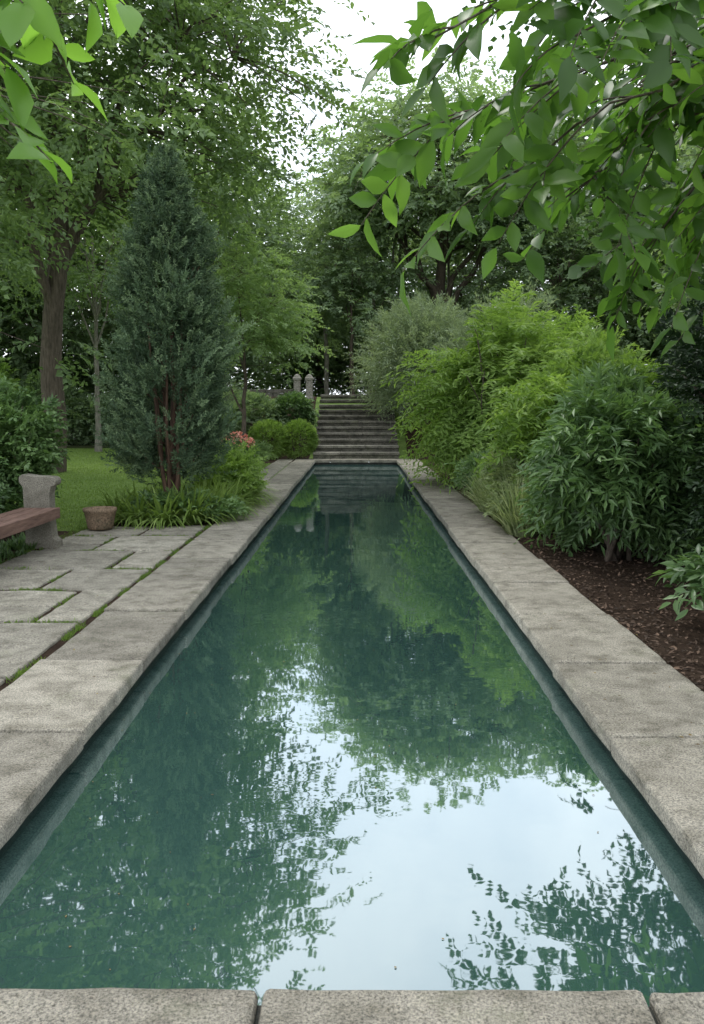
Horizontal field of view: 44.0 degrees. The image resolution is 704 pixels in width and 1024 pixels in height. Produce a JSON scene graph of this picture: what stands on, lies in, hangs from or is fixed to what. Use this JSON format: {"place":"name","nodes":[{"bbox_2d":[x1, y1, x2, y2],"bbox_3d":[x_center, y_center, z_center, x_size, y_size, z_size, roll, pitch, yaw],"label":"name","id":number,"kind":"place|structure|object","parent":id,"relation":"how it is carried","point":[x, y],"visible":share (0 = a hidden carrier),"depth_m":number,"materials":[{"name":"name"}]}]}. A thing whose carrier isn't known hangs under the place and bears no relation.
{"place":"outdoors","nodes":[
{"label":"outdoors","id":0,"kind":"place"},
{"bbox_2d":[67,434,187,447],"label":"forest floor","id":1,"kind":"structure","parent":0,"point":[80,446],"depth_m":39.47,"materials":[{"name":"brown soil"}]},
{"bbox_2d":[281,210,439,394],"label":"hornbeam tree","id":2,"kind":"object","parent":1,"relation":"on","point":[346,278],"visible":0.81,"depth_m":40.65,"materials":[{"name":"green plant"}]},
{"bbox_2d":[265,46,608,372],"bbox_3d":[4.321,-13.247,42.206,17.974,15.916,13.967,0,7,0],"label":"elm tree","id":3,"kind":"object","parent":1,"relation":"on","point":[424,209],"visible":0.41,"depth_m":39.86,"materials":[{"name":"green plant"}]},
{"bbox_2d":[0,459,293,685],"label":"stone paving","id":4,"kind":"structure","parent":0,"point":[35,641],"depth_m":8.36,"materials":[{"name":"grey stone"}]},
{"bbox_2d":[0,473,62,548],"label":"garden bench","id":5,"kind":"object","parent":4,"relation":"on","point":[36,516],"visible":0.96,"depth_m":10.16,"materials":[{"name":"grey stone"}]},
{"bbox_2d":[83,506,116,530],"bbox_3d":[-3.418,0.087,11.815,0.450,0.290,0.450,0,7,0],"label":"stone planter","id":6,"kind":"object","parent":4,"relation":"on","point":[97,518],"visible":1,"depth_m":11.66,"materials":[{"name":"brown stone"}]},
{"bbox_2d":[0,525,210,684],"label":"joint grass","id":7,"kind":"structure","parent":4,"relation":"on","point":[78,627],"depth_m":7.87,"materials":[{"name":"green plant"}]},
{"bbox_2d":[4,397,407,530],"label":"ground","id":8,"kind":"structure","parent":0,"point":[402,444],"depth_m":20.61,"materials":[{"name":"green plant"}]},
{"bbox_2d":[0,356,59,450],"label":"hedge shrub","id":9,"kind":"object","parent":8,"relation":"on","point":[5,367],"visible":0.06,"depth_m":13.62,"materials":[{"name":"green plant"}]},
{"bbox_2d":[0,375,71,510],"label":"hedge shrub","id":10,"kind":"object","parent":8,"relation":"on","point":[33,443],"visible":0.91,"depth_m":11.60,"materials":[{"name":"green plant"}]},
{"bbox_2d":[0,531,78,561],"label":"soil bed","id":11,"kind":"object","parent":8,"relation":"on","point":[60,533],"visible":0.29,"depth_m":11.21,"materials":[{"name":"brown soil"}]},
{"bbox_2d":[0,479,23,513],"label":"hedge shrub","id":12,"kind":"object","parent":11,"relation":"on","point":[12,496],"visible":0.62,"depth_m":11.05,"materials":[{"name":"green plant"}]},
{"bbox_2d":[0,532,39,562],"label":"ivy groundcover","id":13,"kind":"object","parent":11,"relation":"on","point":[19,543],"visible":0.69,"depth_m":10.10,"materials":[{"name":"green plant"}]},
{"bbox_2d":[0,0,143,184],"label":"overhanging hazel tree","id":14,"kind":"object","parent":8,"relation":"on","point":[32,26],"visible":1,"depth_m":2.04,"materials":[{"name":"green plant"}]},
{"bbox_2d":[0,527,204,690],"bbox_3d":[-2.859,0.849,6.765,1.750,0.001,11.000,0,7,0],"label":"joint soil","id":15,"kind":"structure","parent":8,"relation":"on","point":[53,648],"depth_m":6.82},
{"bbox_2d":[0,52,210,451],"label":"slender tree","id":16,"kind":"object","parent":8,"relation":"on","point":[89,264],"visible":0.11,"depth_m":33.74,"materials":[{"name":"green plant"}]},
{"bbox_2d":[0,0,260,406],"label":"maple tree","id":17,"kind":"object","parent":8,"relation":"on","point":[50,182],"visible":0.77,"depth_m":13.94,"materials":[{"name":"green plant"}]},
{"bbox_2d":[114,521,215,525],"bbox_3d":[-2.601,-0.041,14.261,2.000,0.001,4.100,0,7,0],"label":"soil bed","id":18,"kind":"object","parent":8,"relation":"on","point":[204,523],"visible":0.05,"depth_m":12.40,"materials":[{"name":"brown soil"}]},
{"bbox_2d":[87,137,255,492],"bbox_3d":[-2.626,-2.610,12.771,2.456,5.515,2.430,0,7,0],"label":"columnar conifer","id":19,"kind":"object","parent":18,"relation":"on","point":[164,202],"visible":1,"depth_m":12.32,"materials":[{"name":"green plant"}]},
{"bbox_2d":[115,482,253,523],"bbox_3d":[-2.497,-0.099,12.614,2.186,0.650,1.174,0,7,0],"label":"clump","id":20,"kind":"object","parent":18,"relation":"on","point":[229,508],"visible":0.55,"depth_m":12.45,"materials":[{"name":"green plant"}]},
{"bbox_2d":[187,437,269,501],"bbox_3d":[-2.109,-0.715,14.927,1.439,1.152,2.354,0,7,0],"label":"shrub","id":21,"kind":"object","parent":18,"relation":"on","point":[240,460],"visible":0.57,"depth_m":14.67,"materials":[{"name":"green plant"}]},
{"bbox_2d":[75,469,281,530],"bbox_3d":[-2.602,-0.261,13.872,2.965,0.813,4.634,0,7,0],"label":"daylily bed","id":22,"kind":"object","parent":8,"relation":"on","point":[166,517],"visible":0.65,"depth_m":12.37,"materials":[{"name":"green plant"}]},
{"bbox_2d":[0,0,411,472],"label":"oak tree","id":23,"kind":"object","parent":8,"relation":"on","point":[179,34],"visible":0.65,"depth_m":21.26,"materials":[{"name":"green plant"}]},
{"bbox_2d":[142,397,316,462],"bbox_3d":[-4.357,-3.097,31.133,5.850,2.167,9.500,0,7,0],"label":"soil bed","id":24,"kind":"object","parent":8,"relation":"on","point":[285,456],"visible":0.08,"depth_m":31.02,"materials":[{"name":"brown soil"}]},
{"bbox_2d":[187,378,243,419],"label":"bank shrub","id":25,"kind":"object","parent":24,"relation":"on","point":[236,390],"visible":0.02,"depth_m":32.67,"materials":[{"name":"green plant"}]},
{"bbox_2d":[198,396,257,439],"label":"bank shrub","id":26,"kind":"object","parent":24,"relation":"on","point":[234,407],"visible":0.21,"depth_m":29.81,"materials":[{"name":"green plant"}]},
{"bbox_2d":[152,215,335,437],"bbox_3d":[-3.485,-5.155,26.509,6.078,7.638,6.037,0,7,0],"label":"dogwood tree","id":27,"kind":"object","parent":24,"relation":"on","point":[252,283],"visible":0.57,"depth_m":26.05,"materials":[{"name":"green plant"}]},
{"bbox_2d":[229,389,287,435],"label":"bank shrub","id":28,"kind":"object","parent":24,"relation":"on","point":[253,400],"visible":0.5,"depth_m":30.43,"materials":[{"name":"green plant"}]},
{"bbox_2d":[248,418,291,459],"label":"boxwood bush","id":29,"kind":"object","parent":24,"relation":"on","point":[262,427],"visible":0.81,"depth_m":28.20,"materials":[{"name":"green plant"}]},
{"bbox_2d":[264,389,319,436],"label":"bank shrub","id":30,"kind":"object","parent":24,"relation":"on","point":[300,404],"visible":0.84,"depth_m":30.82,"materials":[{"name":"green plant"}]},
{"bbox_2d":[293,374,301,392],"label":"stone pillar","id":31,"kind":"structure","parent":24,"relation":"on","point":[297,378],"depth_m":34.13,"materials":[{"name":"grey stone"}]},
{"bbox_2d":[278,418,319,458],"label":"boxwood bush","id":32,"kind":"object","parent":24,"relation":"on","point":[294,427],"visible":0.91,"depth_m":28.54,"materials":[{"name":"green plant"}]},
{"bbox_2d":[305,374,313,399],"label":"stone pillar","id":33,"kind":"structure","parent":24,"relation":"on","point":[309,378],"depth_m":34.15,"materials":[{"name":"grey stone"}]},
{"bbox_2d":[220,431,260,460],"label":"flowering shrub","id":34,"kind":"object","parent":8,"relation":"on","point":[250,441],"visible":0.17,"depth_m":20.33,"materials":[{"name":"plant"}]},
{"bbox_2d":[223,389,292,400],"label":"stone retaining wall","id":35,"kind":"structure","parent":8,"relation":"on","point":[272,392],"depth_m":35.30,"materials":[{"name":"grey stone"}]},
{"bbox_2d":[244,438,277,460],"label":"perennial shrub","id":36,"kind":"object","parent":8,"relation":"on","point":[264,452],"visible":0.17,"depth_m":24.20,"materials":[{"name":"green plant"}]},
{"bbox_2d":[0,459,703,1023],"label":"reflecting pool","id":37,"kind":"structure","parent":8,"relation":"on","point":[56,711],"depth_m":4.60,"materials":[{"name":"stone"}]},
{"bbox_2d":[0,465,703,1006],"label":"water","id":38,"kind":"structure","parent":37,"relation":"in","point":[374,755],"depth_m":3.82,"materials":[{"name":"teal liquid"}]},
{"bbox_2d":[65,518,598,969],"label":"floating leaves","id":39,"kind":"object","parent":38,"relation":"on","point":[212,794],"visible":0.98,"depth_m":3.98,"materials":[{"name":"green plant"}]},
{"bbox_2d":[7,483,703,744],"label":"leaf litter","id":40,"kind":"object","parent":37,"relation":"on","point":[490,553],"visible":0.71,"depth_m":6.59,"materials":[{"name":"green plant"}]},
{"bbox_2d":[0,59,703,445],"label":"background woodland","id":41,"kind":"object","parent":8,"relation":"on","point":[80,411],"visible":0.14,"depth_m":44.33,"materials":[{"name":"green plant"}]},
{"bbox_2d":[313,394,399,458],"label":"stone steps","id":42,"kind":"structure","parent":8,"relation":"on","point":[356,434],"depth_m":30.98,"materials":[{"name":"grey stone"}]},
{"bbox_2d":[403,401,703,691],"bbox_3d":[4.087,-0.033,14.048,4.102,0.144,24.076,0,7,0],"label":"bark mulch","id":43,"kind":"object","parent":8,"relation":"on","point":[604,606],"visible":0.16,"depth_m":7.53,"materials":[{"name":"brown wood"}]},
{"bbox_2d":[342,288,472,425],"bbox_3d":[2.624,-5.306,31.607,5.536,5.621,6.207,6,9,43],"label":"silver willow shrub","id":44,"kind":"object","parent":43,"relation":"on","point":[423,326],"visible":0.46,"depth_m":30.59,"materials":[{"name":"grey plant"}]},
{"bbox_2d":[444,450,489,493],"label":"border perennial","id":45,"kind":"object","parent":43,"relation":"on","point":[467,469],"visible":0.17,"depth_m":15.38,"materials":[{"name":"green plant"}]},
{"bbox_2d":[378,278,590,494],"bbox_3d":[3.121,-2.087,18.012,4.658,5.107,6.936,-4,8,-31],"label":"feathery sumac shrub","id":46,"kind":"object","parent":43,"relation":"on","point":[521,349],"visible":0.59,"depth_m":17.17,"materials":[{"name":"green plant"}]},
{"bbox_2d":[424,275,559,395],"bbox_3d":[4.690,-4.111,26.992,5.145,5.966,5.264,0,7,0],"label":"silver willow shrub","id":47,"kind":"object","parent":43,"relation":"on","point":[457,330],"visible":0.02,"depth_m":26.48,"materials":[{"name":"grey plant"}]},
{"bbox_2d":[454,463,553,536],"bbox_3d":[2.349,-0.296,12.451,1.925,0.937,4.054,0,7,0],"label":"variegated perennial","id":48,"kind":"object","parent":43,"relation":"on","point":[510,525],"visible":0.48,"depth_m":11.24,"materials":[{"name":"green plant"}]},
{"bbox_2d":[475,447,541,517],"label":"border perennial","id":49,"kind":"object","parent":43,"relation":"on","point":[511,468],"visible":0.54,"depth_m":12.00,"materials":[{"name":"green plant"}]},
{"bbox_2d":[327,0,703,361],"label":"overhanging beech tree","id":50,"kind":"object","parent":43,"relation":"on","point":[662,97],"visible":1,"depth_m":3.87,"materials":[{"name":"green plant"}]},
{"bbox_2d":[450,184,662,354],"bbox_3d":[9.239,-10.396,39.794,9.422,10.717,8.854,0,7,0],"label":"hornbeam tree","id":51,"kind":"object","parent":43,"relation":"on","point":[558,291],"visible":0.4,"depth_m":39.03,"materials":[{"name":"green plant"}]},
{"bbox_2d":[471,323,676,529],"bbox_3d":[3.403,-1.053,12.580,3.505,3.511,4.228,0,7,0],"label":"shrub","id":52,"kind":"object","parent":43,"relation":"on","point":[525,411],"visible":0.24,"depth_m":12.14,"materials":[{"name":"green plant"}]},
{"bbox_2d":[455,0,703,241],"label":"linden tree","id":53,"kind":"object","parent":43,"relation":"on","point":[621,76],"visible":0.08,"depth_m":14.50,"materials":[{"name":"green plant"}]},
{"bbox_2d":[535,303,640,366],"bbox_3d":[5.349,-2.627,21.552,5.880,4.964,5.674,0,7,0],"label":"feathery sumac shrub","id":54,"kind":"object","parent":43,"relation":"on","point":[575,324],"visible":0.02,"depth_m":20.71,"materials":[{"name":"green plant"}]},
{"bbox_2d":[513,358,703,566],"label":"oleander shrub","id":55,"kind":"object","parent":43,"relation":"on","point":[598,440],"visible":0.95,"depth_m":8.67,"materials":[{"name":"green plant"}]},
{"bbox_2d":[640,243,703,557],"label":"dark hedge","id":56,"kind":"object","parent":43,"relation":"on","point":[688,383],"visible":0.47,"depth_m":8.60,"materials":[{"name":"green plant"}]},
{"bbox_2d":[649,537,703,620],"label":"hosta plant","id":57,"kind":"object","parent":43,"relation":"on","point":[692,571],"visible":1,"depth_m":6.36,"materials":[{"name":"green plant"}]},
{"bbox_2d":[671,427,703,557],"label":"dark hedge","id":58,"kind":"object","parent":43,"relation":"on","point":[699,503],"visible":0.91,"depth_m":7.67,"materials":[{"name":"green plant"}]},
{"bbox_2d":[3,0,698,396],"label":"sky","id":59,"kind":"structure","parent":0,"point":[388,16],"materials":[{"name":"white"}]}
]}

